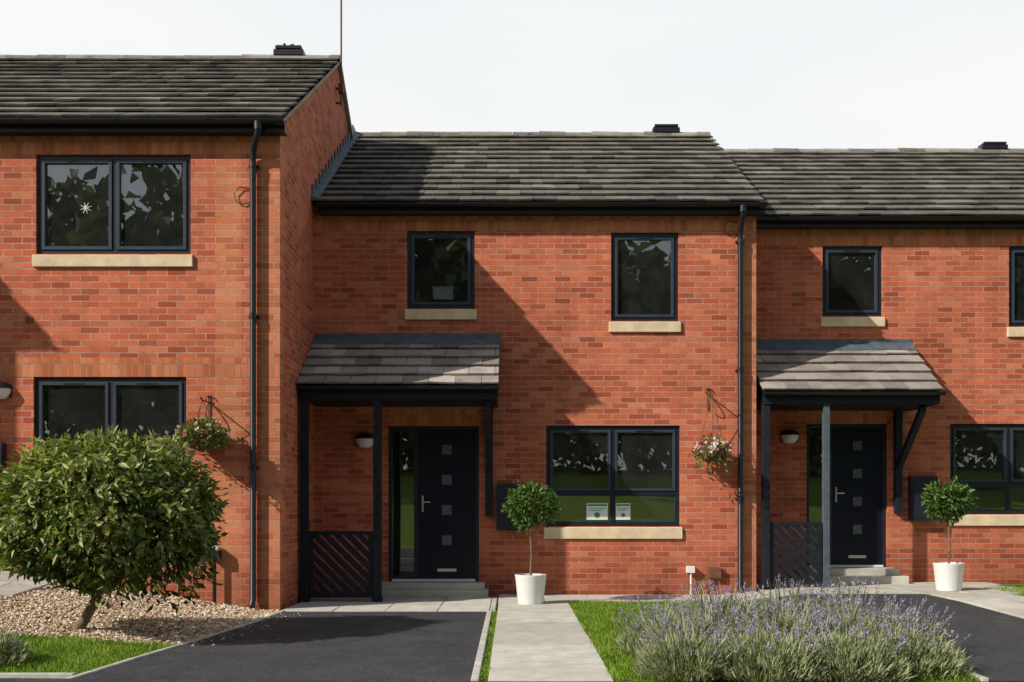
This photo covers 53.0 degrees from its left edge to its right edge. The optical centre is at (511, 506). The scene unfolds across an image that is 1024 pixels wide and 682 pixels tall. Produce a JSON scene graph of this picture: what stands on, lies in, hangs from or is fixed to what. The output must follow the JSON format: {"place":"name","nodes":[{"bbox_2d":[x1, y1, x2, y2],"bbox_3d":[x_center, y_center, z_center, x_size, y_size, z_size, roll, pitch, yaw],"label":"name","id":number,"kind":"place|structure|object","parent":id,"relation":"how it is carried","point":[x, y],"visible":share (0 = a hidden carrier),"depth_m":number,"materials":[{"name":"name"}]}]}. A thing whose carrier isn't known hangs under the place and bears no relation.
{"place":"outdoors","nodes":[
{"label":"outdoors","id":0,"kind":"place"},
{"bbox_2d":[0,629,173,674],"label":"lawn","id":1,"kind":"structure","parent":0,"point":[68,655],"depth_m":8.24,"materials":[{"name":"green plant"}]},
{"bbox_2d":[0,624,37,665],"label":"lavender bush","id":2,"kind":"object","parent":1,"relation":"on","point":[12,650],"visible":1,"depth_m":7.61,"materials":[{"name":"green plant"}]},
{"bbox_2d":[0,678,505,681],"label":"footway","id":3,"kind":"structure","parent":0,"point":[91,680],"depth_m":7.06,"materials":[{"name":"concrete"}]},
{"bbox_2d":[77,612,486,680],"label":"driveway","id":4,"kind":"structure","parent":0,"point":[403,646],"depth_m":8.54,"materials":[{"name":"asphalt"}]},
{"bbox_2d":[283,597,496,611],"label":"slab path","id":5,"kind":"structure","parent":0,"point":[436,604],"depth_m":12.48,"materials":[{"name":"concrete"}]},
{"bbox_2d":[299,399,309,602],"bbox_3d":[-2.620,-0.075,12.970,0.124,2.570,0.124,0,0,0],"label":"porch post","id":6,"kind":"object","parent":5,"relation":"on","point":[304,501],"visible":1,"depth_m":12.92,"materials":[{"name":"wood"}]},
{"bbox_2d":[372,399,382,601],"bbox_3d":[-1.700,-0.075,12.970,0.124,2.570,0.124,0,0,0],"label":"porch post","id":7,"kind":"object","parent":5,"relation":"on","point":[377,596],"visible":1,"depth_m":12.92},
{"bbox_2d":[300,390,497,406],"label":"porch timbers","id":8,"kind":"object","parent":7,"relation":"on","point":[399,398],"visible":0.84,"depth_m":12.90,"materials":[{"name":"wood"}]},
{"bbox_2d":[309,531,372,597],"bbox_3d":[-2.160,0.730,12.970,0.800,0.840,0.042,0,0,0],"label":"slatted fence panel","id":9,"kind":"object","parent":8,"relation":"attached to","point":[314,592],"visible":1,"depth_m":12.96,"materials":[{"name":"wood"}]},
{"bbox_2d":[297,344,498,385],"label":"porch roof tiles","id":10,"kind":"object","parent":8,"relation":"on","point":[402,364],"visible":0.94,"depth_m":13.26,"materials":[{"name":"tile"}]},
{"bbox_2d":[296,385,499,396],"bbox_3d":[-1.423,-1.450,12.921,2.534,0.121,0.274,0,0,0],"label":"porch gutter","id":11,"kind":"object","parent":8,"relation":"attached to","point":[423,387],"visible":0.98,"depth_m":12.80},
{"bbox_2d":[382,582,488,597],"bbox_3d":[-1.085,1.117,13.840,1.530,0.186,0.400,0,0,0],"label":"door step","id":12,"kind":"object","parent":5,"relation":"on","point":[434,589],"depth_m":13.72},
{"bbox_2d":[479,609,497,680],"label":"grass","id":13,"kind":"structure","parent":0,"point":[490,629],"depth_m":9.03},
{"bbox_2d":[0,0,1023,148],"label":"sky","id":14,"kind":"structure","parent":0,"point":[754,74],"materials":[{"name":"white"}]},
{"bbox_2d":[488,602,613,681],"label":"slab path","id":15,"kind":"structure","parent":0,"point":[547,642],"depth_m":8.64,"materials":[{"name":"concrete"}]},
{"bbox_2d":[501,477,561,604],"bbox_3d":[0.244,0.415,12.664,0.776,1.566,0.785,0,0,0],"label":"potted topiary tree","id":16,"kind":"object","parent":15,"relation":"on","point":[530,587],"visible":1,"depth_m":12.54,"materials":[{"name":"green plant"}]},
{"bbox_2d":[587,503,607,519],"bbox_3d":[1.165,0.068,14.050,0.290,0.225,0.002,0,0,0],"label":"window notice","id":17,"kind":"object","parent":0,"point":[597,511],"depth_m":14.05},
{"bbox_2d":[616,503,629,519],"bbox_3d":[1.520,0.068,14.050,0.200,0.225,0.002,0,0,0],"label":"window notice","id":18,"kind":"object","parent":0,"point":[622,511],"depth_m":14.05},
{"bbox_2d":[498,591,767,603],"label":"slab path","id":19,"kind":"structure","parent":0,"point":[568,598],"depth_m":13.49,"materials":[{"name":"concrete"}]},
{"bbox_2d":[479,584,1023,681],"bbox_3d":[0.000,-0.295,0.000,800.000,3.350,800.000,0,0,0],"label":"ground","id":20,"kind":"structure","parent":0,"point":[497,604],"depth_m":8.84,"materials":[{"name":"concrete"}]},
{"bbox_2d":[0,673,75,677],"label":"path edging","id":21,"kind":"object","parent":20,"relation":"on","point":[34,675],"visible":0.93,"depth_m":7.22,"materials":[{"name":"concrete"}]},
{"bbox_2d":[0,580,306,646],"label":"gravel bed","id":22,"kind":"object","parent":20,"relation":"on","point":[215,623],"visible":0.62,"depth_m":10.29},
{"bbox_2d":[0,571,55,596],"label":"slab path","id":23,"kind":"structure","parent":22,"relation":"on","point":[12,586],"depth_m":11.05,"materials":[{"name":"concrete"}]},
{"bbox_2d":[0,422,229,630],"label":"clipped shrub tree","id":24,"kind":"object","parent":22,"relation":"on","point":[142,493],"visible":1,"depth_m":8.75,"materials":[{"name":"green plant"}]},
{"bbox_2d":[0,67,347,609],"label":"walls","id":25,"kind":"structure","parent":20,"relation":"on","point":[191,325],"depth_m":11.95,"materials":[{"name":"red brick"}]},
{"bbox_2d":[0,382,12,398],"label":"wall lamp","id":26,"kind":"object","parent":25,"relation":"attached to","point":[5,391],"visible":1,"depth_m":11.88,"materials":[{"name":"white plastic"}]},
{"bbox_2d":[35,377,185,492],"bbox_3d":[-4.680,-0.825,12.008,1.776,1.366,0.085,0,0,0],"label":"window frame","id":27,"kind":"object","parent":25,"relation":"attached to","point":[111,384],"visible":0.61,"depth_m":11.98,"materials":[{"name":"plastic"}]},
{"bbox_2d":[44,386,178,483],"bbox_3d":[-4.680,-0.585,13.365,2.480,2.090,2.600,0,0,0],"label":"room interior","id":28,"kind":"object","parent":25,"relation":"attached to","point":[71,411],"visible":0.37,"depth_m":14.60,"materials":[{"name":"grey paint"}]},
{"bbox_2d":[32,255,192,266],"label":"stone sill","id":29,"kind":"structure","parent":25,"relation":"attached to","point":[112,260],"depth_m":11.91,"materials":[{"name":"stone"}]},
{"bbox_2d":[38,156,190,253],"bbox_3d":[-4.640,-3.520,12.008,1.796,1.156,0.085,0,0,0],"label":"window frame","id":30,"kind":"object","parent":25,"relation":"attached to","point":[114,163],"visible":0.95,"depth_m":11.98,"materials":[{"name":"plastic"}]},
{"bbox_2d":[47,164,182,245],"bbox_3d":[-4.640,-3.280,13.365,2.500,1.880,2.600,0,0,0],"label":"room interior","id":31,"kind":"object","parent":25,"relation":"attached to","point":[151,204],"visible":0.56,"depth_m":13.82,"materials":[{"name":"glass"}]},
{"bbox_2d":[0,117,287,135],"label":"gutter","id":32,"kind":"object","parent":25,"relation":"attached to","point":[113,126],"visible":1,"depth_m":11.79,"materials":[{"name":"black plastic"}]},
{"bbox_2d":[0,58,339,117],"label":"roof tiles","id":33,"kind":"object","parent":25,"relation":"attached to","point":[157,88],"visible":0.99,"depth_m":13.48,"materials":[{"name":"tile"}]},
{"bbox_2d":[0,54,339,60],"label":"ridge tiles","id":34,"kind":"object","parent":33,"relation":"on","point":[169,56],"visible":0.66,"depth_m":15.75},
{"bbox_2d":[273,45,305,54],"bbox_3d":[-3.430,-7.000,15.860,0.460,0.140,0.260,0,0,0],"label":"ridge vent","id":35,"kind":"object","parent":34,"relation":"on","point":[288,50],"visible":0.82,"depth_m":15.74,"materials":[{"name":"black plastic"}]},
{"bbox_2d":[174,395,230,451],"bbox_3d":[-3.529,-0.949,11.671,0.658,0.694,0.598,0,0,0],"label":"hanging basket","id":36,"kind":"object","parent":25,"relation":"attached to","point":[198,439],"visible":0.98,"depth_m":11.55,"materials":[{"name":"metal"}]},
{"bbox_2d":[249,120,261,608],"bbox_3d":[-2.959,-1.615,11.819,0.134,5.590,0.318,0,0,-23],"label":"downpipe","id":37,"kind":"object","parent":25,"relation":"attached to","point":[253,316],"visible":1,"depth_m":11.86,"materials":[{"name":"black plastic"}]},
{"bbox_2d":[276,59,353,138],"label":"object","id":38,"kind":"object","parent":25,"relation":"attached to","point":[347,112],"visible":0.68,"depth_m":15.99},
{"bbox_2d":[312,125,359,204],"bbox_3d":[-2.644,-5.277,15.690,0.108,2.330,3.820,0,0,0],"label":"stepped flashing","id":39,"kind":"object","parent":25,"relation":"attached to","point":[331,168],"visible":0.81,"depth_m":15.27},
{"bbox_2d":[336,0,343,106],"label":"tv aerial","id":40,"kind":"object","parent":25,"relation":"attached to","point":[340,88],"visible":1,"depth_m":15.74,"materials":[{"name":"metal"}]},
{"bbox_2d":[67,610,283,678],"bbox_3d":[-2.830,1.248,9.494,0.100,0.123,4.817,0,0,5],"label":"path edging","id":41,"kind":"object","parent":20,"relation":"on","point":[159,650],"visible":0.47,"depth_m":8.58,"materials":[{"name":"concrete"}]},
{"bbox_2d":[471,610,491,680],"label":"path edging","id":42,"kind":"object","parent":20,"relation":"on","point":[476,673],"visible":0.75,"depth_m":8.49,"materials":[{"name":"concrete"}]},
{"bbox_2d":[314,205,755,596],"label":"walls","id":43,"kind":"structure","parent":20,"relation":"on","point":[543,302],"depth_m":14.00,"materials":[{"name":"red brick"}]},
{"bbox_2d":[355,433,372,447],"bbox_3d":[-2.000,-0.902,13.928,0.280,0.205,0.140,0,0,0],"label":"wall lamp","id":44,"kind":"object","parent":43,"relation":"attached to","point":[364,441],"visible":0.92,"depth_m":13.90,"materials":[{"name":"glass"}]},
{"bbox_2d":[393,430,413,575],"bbox_3d":[-1.070,-0.045,14.756,1.240,2.130,1.288,0,0,0],"label":"hall interior","id":45,"kind":"object","parent":43,"relation":"attached to","point":[403,502],"visible":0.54,"depth_m":15.40,"materials":[{"name":"green"}]},
{"bbox_2d":[312,333,499,343],"bbox_3d":[-1.425,-2.271,13.899,2.530,0.178,0.198,0,0,0],"label":"lead flashing","id":46,"kind":"object","parent":43,"relation":"attached to","point":[406,338],"visible":1,"depth_m":13.94,"materials":[{"name":"metal"}]},
{"bbox_2d":[389,426,478,580],"bbox_3d":[-1.070,-0.039,14.070,1.236,2.118,0.060,0,0,0],"label":"door frame","id":47,"kind":"object","parent":43,"relation":"attached to","point":[416,429],"visible":1,"depth_m":14.04,"materials":[{"name":"plastic"}]},
{"bbox_2d":[419,430,474,578],"bbox_3d":[-0.891,-0.029,14.041,0.770,2.029,0.110,0,0,0],"label":"front door","id":48,"kind":"structure","parent":47,"relation":"attached to","point":[446,504],"depth_m":14.05,"materials":[{"name":"black paint"}]},
{"bbox_2d":[414,239,467,301],"bbox_3d":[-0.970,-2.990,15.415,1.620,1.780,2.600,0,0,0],"label":"window pane","id":49,"kind":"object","parent":43,"relation":"attached to","point":[440,262],"visible":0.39,"depth_m":16.67,"materials":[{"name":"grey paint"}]},
{"bbox_2d":[431,286,454,300],"bbox_3d":[-0.950,-2.940,14.195,0.320,0.180,0.140,0,0,0],"label":"toilet cistern","id":50,"kind":"object","parent":49,"relation":"in","point":[443,293],"visible":1,"depth_m":14.13,"materials":[{"name":"ceramic"}]},
{"bbox_2d":[405,309,476,319],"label":"stone sill","id":51,"kind":"structure","parent":43,"relation":"attached to","point":[440,314],"depth_m":13.96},
{"bbox_2d":[408,232,474,308],"bbox_3d":[-0.970,-3.230,14.057,0.916,1.056,0.085,0,0,0],"label":"window frame","id":52,"kind":"object","parent":43,"relation":"attached to","point":[470,237],"visible":1,"depth_m":14.04,"materials":[{"name":"plastic"}]},
{"bbox_2d":[484,399,492,515],"bbox_3d":[-0.310,-0.618,13.494,0.100,1.495,1.006,0,0,0],"label":"porch bracket","id":53,"kind":"object","parent":43,"relation":"attached to","point":[488,409],"visible":1,"depth_m":13.90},
{"bbox_2d":[496,484,525,530],"bbox_3d":[-0.005,0.008,13.918,0.410,0.634,0.159,0,0,0],"label":"meter box","id":54,"kind":"object","parent":43,"relation":"attached to","point":[504,522],"visible":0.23,"depth_m":13.86,"materials":[{"name":"plastic"}]},
{"bbox_2d":[311,135,763,203],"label":"roof tiles","id":55,"kind":"object","parent":43,"relation":"on","point":[535,168],"visible":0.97,"depth_m":15.21,"materials":[{"name":"tile"}]},
{"bbox_2d":[356,131,710,135],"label":"ridge tiles","id":56,"kind":"object","parent":55,"relation":"on","point":[531,133],"visible":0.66,"depth_m":17.49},
{"bbox_2d":[652,124,679,131],"bbox_3d":[2.630,-6.445,17.600,0.460,0.130,0.260,0,0,0],"label":"ridge vent","id":57,"kind":"object","parent":56,"relation":"on","point":[666,128],"visible":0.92,"depth_m":17.48,"materials":[{"name":"black plastic"}]},
{"bbox_2d":[316,201,767,215],"bbox_3d":[0.400,-4.016,13.857,6.040,0.121,0.281,0,0,0],"label":"gutter","id":58,"kind":"object","parent":43,"relation":"attached to","point":[562,208],"visible":1,"depth_m":13.84,"materials":[{"name":"black plastic"}]},
{"bbox_2d":[551,433,673,520],"bbox_3d":[1.377,-0.177,15.415,2.525,2.095,2.600,0,0,0],"label":"room interior","id":59,"kind":"object","parent":43,"relation":"attached to","point":[580,460],"visible":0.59,"depth_m":16.71,"materials":[{"name":"green paint"}]},
{"bbox_2d":[546,426,678,525],"bbox_3d":[1.377,-0.417,14.057,1.821,1.371,0.085,0,0,0],"label":"window frame","id":60,"kind":"object","parent":43,"relation":"attached to","point":[612,490],"visible":0.88,"depth_m":14.04,"materials":[{"name":"plastic"}]},
{"bbox_2d":[544,527,682,538],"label":"stone sill","id":61,"kind":"structure","parent":43,"relation":"attached to","point":[613,532],"depth_m":13.96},
{"bbox_2d":[618,240,670,313],"bbox_3d":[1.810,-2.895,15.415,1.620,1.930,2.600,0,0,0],"label":"window pane","id":62,"kind":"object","parent":43,"relation":"attached to","point":[644,276],"visible":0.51,"depth_m":16.68,"materials":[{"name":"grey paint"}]},
{"bbox_2d":[611,233,677,320],"bbox_3d":[1.810,-3.135,14.057,0.916,1.206,0.085,0,0,0],"label":"window frame","id":63,"kind":"object","parent":43,"relation":"attached to","point":[615,238],"visible":1,"depth_m":14.04,"materials":[{"name":"plastic"}]},
{"bbox_2d":[609,322,680,331],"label":"stone sill","id":64,"kind":"structure","parent":43,"relation":"attached to","point":[644,326],"depth_m":13.96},
{"bbox_2d":[699,567,720,591],"bbox_3d":[2.690,0.996,13.952,0.301,0.333,0.088,0,0,0],"label":"rusty vent cover","id":65,"kind":"object","parent":43,"relation":"attached to","point":[713,572],"visible":0.89,"depth_m":13.92,"materials":[{"name":"metal"}]},
{"bbox_2d":[691,388,732,474],"bbox_3d":[2.675,-1.012,13.718,0.575,1.208,0.561,0,0,0],"label":"hanging basket","id":66,"kind":"object","parent":43,"relation":"attached to","point":[709,453],"visible":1,"depth_m":13.63,"materials":[{"name":"metal"}]},
{"bbox_2d":[735,204,746,592],"bbox_3d":[3.100,-1.430,13.862,0.116,5.260,0.274,0,0,0],"label":"downpipe","id":67,"kind":"object","parent":43,"relation":"attached to","point":[739,370],"visible":0.94,"depth_m":13.91,"materials":[{"name":"black plastic"}]},
{"bbox_2d":[800,567,908,583],"bbox_3d":[4.925,1.025,14.820,1.450,0.270,0.440,0,0,0],"label":"door step","id":68,"kind":"object","parent":20,"relation":"on","point":[880,575],"depth_m":14.70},
{"bbox_2d":[756,229,1023,583],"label":"walls","id":69,"kind":"structure","parent":20,"relation":"on","point":[945,301],"depth_m":15.00,"materials":[{"name":"red brick"}]},
{"bbox_2d":[780,430,798,443],"bbox_3d":[4.050,-1.022,14.928,0.280,0.205,0.140,0,0,0],"label":"wall lamp","id":70,"kind":"object","parent":69,"relation":"attached to","point":[789,436],"visible":1,"depth_m":14.91,"materials":[{"name":"white plastic"}]},
{"bbox_2d":[809,428,821,561],"bbox_3d":[4.890,-0.168,15.756,1.180,2.105,1.288,0,0,0],"label":"hall interior","id":71,"kind":"object","parent":69,"relation":"attached to","point":[815,474],"visible":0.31,"depth_m":16.40,"materials":[{"name":"green"}]},
{"bbox_2d":[756,339,915,349],"bbox_3d":[4.610,-2.347,14.899,2.440,0.185,0.198,0,0,0],"label":"lead flashing","id":72,"kind":"object","parent":69,"relation":"attached to","point":[834,344],"visible":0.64,"depth_m":14.93,"materials":[{"name":"metal"}]},
{"bbox_2d":[806,424,885,566],"bbox_3d":[4.890,-0.162,15.070,1.176,2.093,0.060,0,0,0],"label":"door frame","id":73,"kind":"object","parent":69,"relation":"in","point":[882,426],"visible":0.63,"depth_m":15.04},
{"bbox_2d":[828,253,873,309],"bbox_3d":[4.973,-3.055,16.415,1.575,1.750,2.600,0,0,0],"label":"room interior","id":74,"kind":"object","parent":69,"relation":"attached to","point":[850,281],"visible":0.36,"depth_m":17.02,"materials":[{"name":"glass"}]},
{"bbox_2d":[822,247,880,315],"bbox_3d":[4.973,-3.295,15.057,0.871,1.026,0.085,0,0,0],"label":"window frame","id":75,"kind":"object","parent":69,"relation":"attached to","point":[876,251],"visible":1,"depth_m":15.04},
{"bbox_2d":[820,317,884,326],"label":"stone sill","id":76,"kind":"structure","parent":69,"relation":"attached to","point":[852,321],"depth_m":14.96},
{"bbox_2d":[832,428,881,564],"bbox_3d":[5.059,-0.152,15.041,0.730,2.004,0.110,0,0,0],"label":"front door","id":77,"kind":"structure","parent":69,"relation":"attached to","point":[856,496],"depth_m":15.05,"materials":[{"name":"black paint"}]},
{"bbox_2d":[724,152,1023,215],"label":"roof tiles","id":78,"kind":"object","parent":69,"relation":"on","point":[887,183],"visible":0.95,"depth_m":16.39,"materials":[{"name":"tile"}]},
{"bbox_2d":[722,148,1023,151],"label":"ridge tiles","id":79,"kind":"object","parent":78,"relation":"on","point":[882,150],"visible":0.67,"depth_m":18.39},
{"bbox_2d":[978,142,1007,148],"bbox_3d":[8.650,-6.470,18.500,0.460,0.120,0.260,0,0,0],"label":"ridge vent","id":80,"kind":"object","parent":79,"relation":"on","point":[993,145],"visible":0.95,"depth_m":18.38,"materials":[{"name":"black plastic"}]},
{"bbox_2d":[756,216,1023,228],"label":"gutter","id":81,"kind":"object","parent":69,"relation":"attached to","point":[889,222],"visible":0.81,"depth_m":14.84,"materials":[{"name":"black plastic"}]},
{"bbox_2d":[893,404,925,512],"bbox_3d":[5.620,-0.660,14.509,0.100,1.500,0.976,0,0,0],"label":"porch bracket","id":82,"kind":"object","parent":69,"relation":"attached to","point":[901,451],"visible":0.98,"depth_m":14.90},
{"bbox_2d":[908,476,937,519],"bbox_3d":[5.980,-0.125,14.918,0.400,0.649,0.159,0,0,0],"label":"meter box","id":83,"kind":"object","parent":69,"relation":"attached to","point":[916,509],"visible":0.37,"depth_m":14.86,"materials":[{"name":"plastic"}]},
{"bbox_2d":[949,515,1023,525],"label":"stone sill","id":84,"kind":"structure","parent":69,"relation":"attached to","point":[992,520],"depth_m":14.96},
{"bbox_2d":[950,424,1023,513],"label":"window frame","id":85,"kind":"object","parent":69,"relation":"attached to","point":[1007,429],"visible":0.81,"depth_m":15.04,"materials":[{"name":"plastic"}]},
{"bbox_2d":[955,430,1023,508],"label":"room interior","id":86,"kind":"object","parent":69,"relation":"attached to","point":[979,454],"visible":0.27,"depth_m":17.71,"materials":[{"name":"grey paint"}]},
{"bbox_2d":[1009,247,1023,326],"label":"window frame","id":87,"kind":"object","parent":69,"relation":"attached to","point":[1013,322],"visible":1,"depth_m":15.04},
{"bbox_2d":[1015,253,1023,319],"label":"room interior","id":88,"kind":"object","parent":69,"relation":"attached to","point":[1019,286],"visible":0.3,"depth_m":17.15,"materials":[{"name":"grey paint"}]},
{"bbox_2d":[567,596,981,681],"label":"lawn","id":89,"kind":"structure","parent":0,"point":[910,680],"depth_m":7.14,"materials":[{"name":"green plant"}]},
{"bbox_2d":[612,595,689,654],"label":"lavender bush","id":90,"kind":"object","parent":89,"relation":"on","point":[626,641],"visible":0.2,"depth_m":8.37,"materials":[{"name":"green plant"}]},
{"bbox_2d":[631,614,743,681],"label":"lavender bush","id":91,"kind":"object","parent":89,"relation":"on","point":[680,651],"visible":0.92,"depth_m":7.12,"materials":[{"name":"green plant"}]},
{"bbox_2d":[631,594,757,666],"bbox_3d":[1.434,0.941,7.939,1.043,0.538,1.018,0,0,0],"label":"lavender bush","id":92,"kind":"object","parent":89,"relation":"on","point":[658,628],"visible":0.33,"depth_m":7.89,"materials":[{"name":"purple plant"}]},
{"bbox_2d":[659,579,776,631],"bbox_3d":[1.715,0.897,8.499,1.037,0.632,1.027,0,0,0],"label":"lavender bush","id":93,"kind":"object","parent":89,"relation":"on","point":[725,610],"visible":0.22,"depth_m":8.46,"materials":[{"name":"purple plant"}]},
{"bbox_2d":[699,613,837,681],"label":"lavender bush","id":94,"kind":"object","parent":89,"relation":"on","point":[773,650],"visible":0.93,"depth_m":7.00,"materials":[{"name":"green plant"}]},
{"bbox_2d":[710,595,846,670],"bbox_3d":[2.046,0.940,7.901,1.062,0.540,1.070,0,0,0],"label":"lavender bush","id":95,"kind":"object","parent":89,"relation":"on","point":[782,624],"visible":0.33,"depth_m":7.82,"materials":[{"name":"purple plant"}]},
{"bbox_2d":[729,573,849,621],"bbox_3d":[2.314,0.883,8.706,1.155,0.654,1.096,0,0,0],"label":"lavender bush","id":96,"kind":"object","parent":89,"relation":"on","point":[796,598],"visible":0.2,"depth_m":8.63,"materials":[{"name":"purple plant"}]},
{"bbox_2d":[782,576,909,621],"bbox_3d":[2.909,0.908,8.885,1.024,0.638,1.033,0,0,0],"label":"lavender bush","id":97,"kind":"object","parent":89,"relation":"on","point":[858,594],"visible":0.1,"depth_m":8.87,"materials":[{"name":"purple plant"}]},
{"bbox_2d":[775,614,919,681],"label":"lavender bush","id":98,"kind":"object","parent":89,"relation":"on","point":[864,651],"visible":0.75,"depth_m":7.04,"materials":[{"name":"green plant"}]},
{"bbox_2d":[780,593,919,657],"bbox_3d":[2.658,0.943,8.051,1.061,0.534,1.116,0,0,36],"label":"lavender bush","id":99,"kind":"object","parent":89,"relation":"on","point":[866,621],"visible":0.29,"depth_m":7.94,"materials":[{"name":"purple plant"}]},
{"bbox_2d":[841,592,956,647],"bbox_3d":[3.097,0.949,8.293,0.926,0.533,0.919,0,0,35],"label":"lavender bush","id":100,"kind":"object","parent":89,"relation":"on","point":[921,622],"visible":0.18,"depth_m":8.18,"materials":[{"name":"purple plant"}]},
{"bbox_2d":[842,610,975,679],"bbox_3d":[2.838,0.984,7.498,0.957,0.451,0.925,0,0,0],"label":"lavender bush","id":101,"kind":"object","parent":89,"relation":"on","point":[928,651],"visible":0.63,"depth_m":7.29,"materials":[{"name":"green plant"}]},
{"bbox_2d":[756,350,943,392],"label":"porch roof tiles","id":102,"kind":"object","parent":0,"point":[843,370],"visible":0.97,"depth_m":14.27,"materials":[{"name":"tile"}]},
{"bbox_2d":[756,582,1023,596],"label":"slab path","id":103,"kind":"structure","parent":0,"point":[927,588],"depth_m":13.79,"materials":[{"name":"concrete"}]},
{"bbox_2d":[760,404,769,587],"bbox_3d":[3.460,-0.145,14.000,0.124,2.510,0.124,0,0,0],"label":"porch post","id":104,"kind":"object","parent":103,"relation":"on","point":[765,492],"visible":0.9,"depth_m":13.95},
{"bbox_2d":[821,404,830,587],"bbox_3d":[4.280,-0.145,14.000,0.109,2.510,0.109,0,0,0],"label":"porch post","id":105,"kind":"object","parent":103,"relation":"on","point":[826,494],"visible":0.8,"depth_m":13.96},
{"bbox_2d":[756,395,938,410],"bbox_3d":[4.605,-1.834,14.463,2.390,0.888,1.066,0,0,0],"label":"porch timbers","id":106,"kind":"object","parent":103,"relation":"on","point":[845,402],"visible":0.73,"depth_m":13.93,"materials":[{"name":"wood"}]},
{"bbox_2d":[770,522,821,583],"bbox_3d":[3.870,0.630,14.000,0.700,0.840,0.042,0,0,0],"label":"slatted fence panel","id":107,"kind":"object","parent":106,"relation":"attached to","point":[817,546],"visible":0.96,"depth_m":13.99,"materials":[{"name":"wood"}]},
{"bbox_2d":[760,391,946,401],"bbox_3d":[4.619,-1.490,13.951,2.457,0.121,0.274,0,0,0],"label":"porch gutter","id":108,"kind":"object","parent":106,"relation":"attached to","point":[856,393],"visible":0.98,"depth_m":13.83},
{"bbox_2d":[921,476,979,590],"bbox_3d":[5.756,0.342,13.442,0.774,1.512,0.725,0,0,0],"label":"potted topiary tree","id":109,"kind":"object","parent":103,"relation":"on","point":[948,575],"visible":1,"depth_m":13.33,"materials":[{"name":"green plant"}]},
{"bbox_2d":[781,594,1023,680],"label":"driveway","id":110,"kind":"structure","parent":0,"point":[992,644],"depth_m":9.65,"materials":[{"name":"asphalt"}]},
{"bbox_2d":[930,593,1023,618],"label":"slab path","id":111,"kind":"structure","parent":0,"point":[1010,604],"depth_m":12.05,"materials":[{"name":"concrete"}]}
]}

